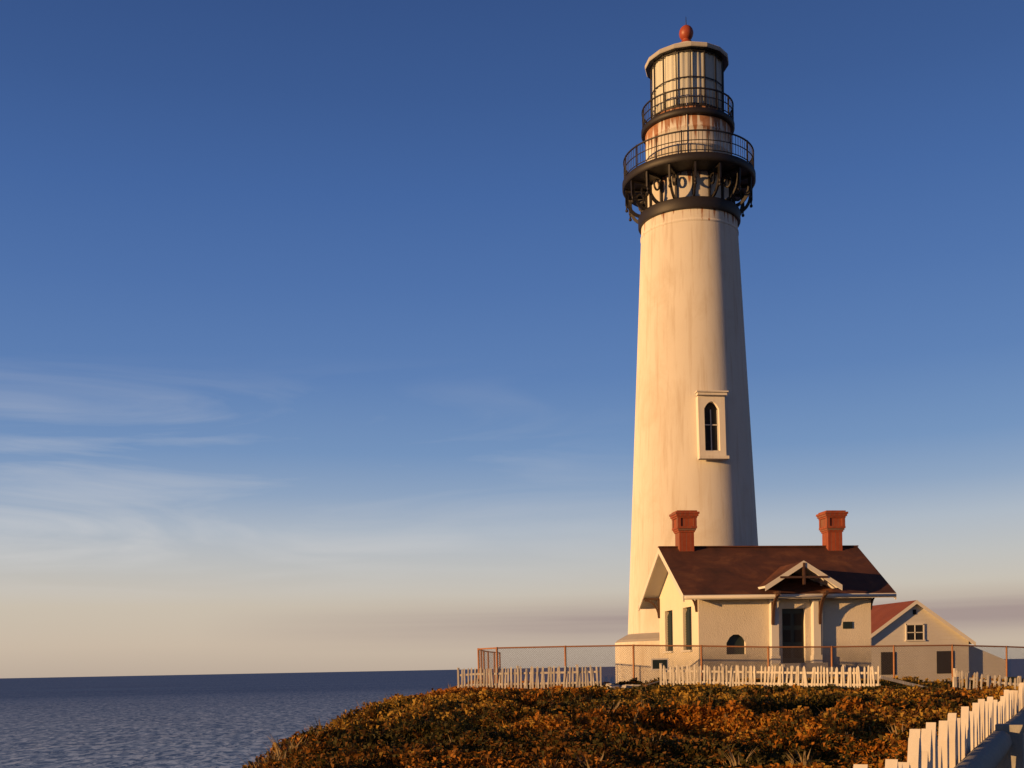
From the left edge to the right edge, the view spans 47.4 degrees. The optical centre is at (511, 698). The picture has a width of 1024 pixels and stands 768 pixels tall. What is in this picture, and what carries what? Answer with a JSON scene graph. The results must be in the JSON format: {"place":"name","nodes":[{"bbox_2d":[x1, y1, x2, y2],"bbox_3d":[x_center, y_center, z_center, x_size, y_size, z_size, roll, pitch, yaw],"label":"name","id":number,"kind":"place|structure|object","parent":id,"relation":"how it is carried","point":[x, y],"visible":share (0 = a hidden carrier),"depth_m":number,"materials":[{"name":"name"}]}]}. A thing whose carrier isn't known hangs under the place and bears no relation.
{"place":"outdoors","nodes":[
{"label":"outdoors","id":0,"kind":"place"},
{"bbox_2d":[0,659,1023,767],"bbox_3d":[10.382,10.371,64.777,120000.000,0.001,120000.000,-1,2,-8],"label":"sea","id":1,"kind":"structure","parent":0,"point":[198,721],"depth_m":390.58,"materials":[{"name":"blue liquid"}]},
{"bbox_2d":[0,0,1023,677],"label":"sky","id":2,"kind":"structure","parent":0,"point":[318,319],"materials":[{"name":"blue"}]},
{"bbox_2d":[242,675,1023,767],"bbox_3d":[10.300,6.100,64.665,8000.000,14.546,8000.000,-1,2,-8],"label":"ground","id":3,"kind":"structure","parent":0,"point":[660,730],"depth_m":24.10,"materials":[{"name":"brown plant"}]},
{"bbox_2d":[232,681,1001,767],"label":"dry grass tufts","id":4,"kind":"object","parent":3,"relation":"on","point":[636,717],"visible":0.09,"depth_m":21.75,"materials":[{"name":"brown plant"}]},
{"bbox_2d":[615,24,757,682],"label":"lighthouse tower","id":5,"kind":"structure","parent":3,"relation":"on","point":[689,182],"depth_m":61.59,"materials":[{"name":"paint"}]},
{"bbox_2d":[457,663,1020,689],"bbox_3d":[9.410,-0.488,44.318,23.949,1.914,2.860,-1,2,13],"label":"picket fence","id":6,"kind":"object","parent":3,"relation":"on","point":[843,673],"visible":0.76,"depth_m":45.38,"materials":[{"name":"white wood"}]},
{"bbox_2d":[477,644,1023,686],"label":"chain link fence","id":7,"kind":"object","parent":3,"relation":"on","point":[483,652],"visible":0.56,"depth_m":49.92,"materials":[{"name":"metal"}]},
{"bbox_2d":[638,510,895,681],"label":"house","id":8,"kind":"structure","parent":3,"relation":"on","point":[682,568],"depth_m":53.71,"materials":[{"name":"paint"}]},
{"bbox_2d":[549,594,1016,688],"bbox_3d":[12.883,-2.018,47.290,21.671,5.062,10.706,-1,2,-8],"label":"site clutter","id":9,"kind":"object","parent":3,"relation":"on","point":[655,662],"visible":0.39,"depth_m":51.81,"materials":[{"name":"white wood"}]},
{"bbox_2d":[871,600,1005,681],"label":"fog signal building","id":10,"kind":"structure","parent":3,"relation":"on","point":[915,622],"depth_m":82.87,"materials":[{"name":"white paint"}]},
{"bbox_2d":[853,683,1023,767],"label":"picket fence","id":11,"kind":"object","parent":3,"relation":"on","point":[988,733],"depth_m":3.50,"materials":[{"name":"paint"}]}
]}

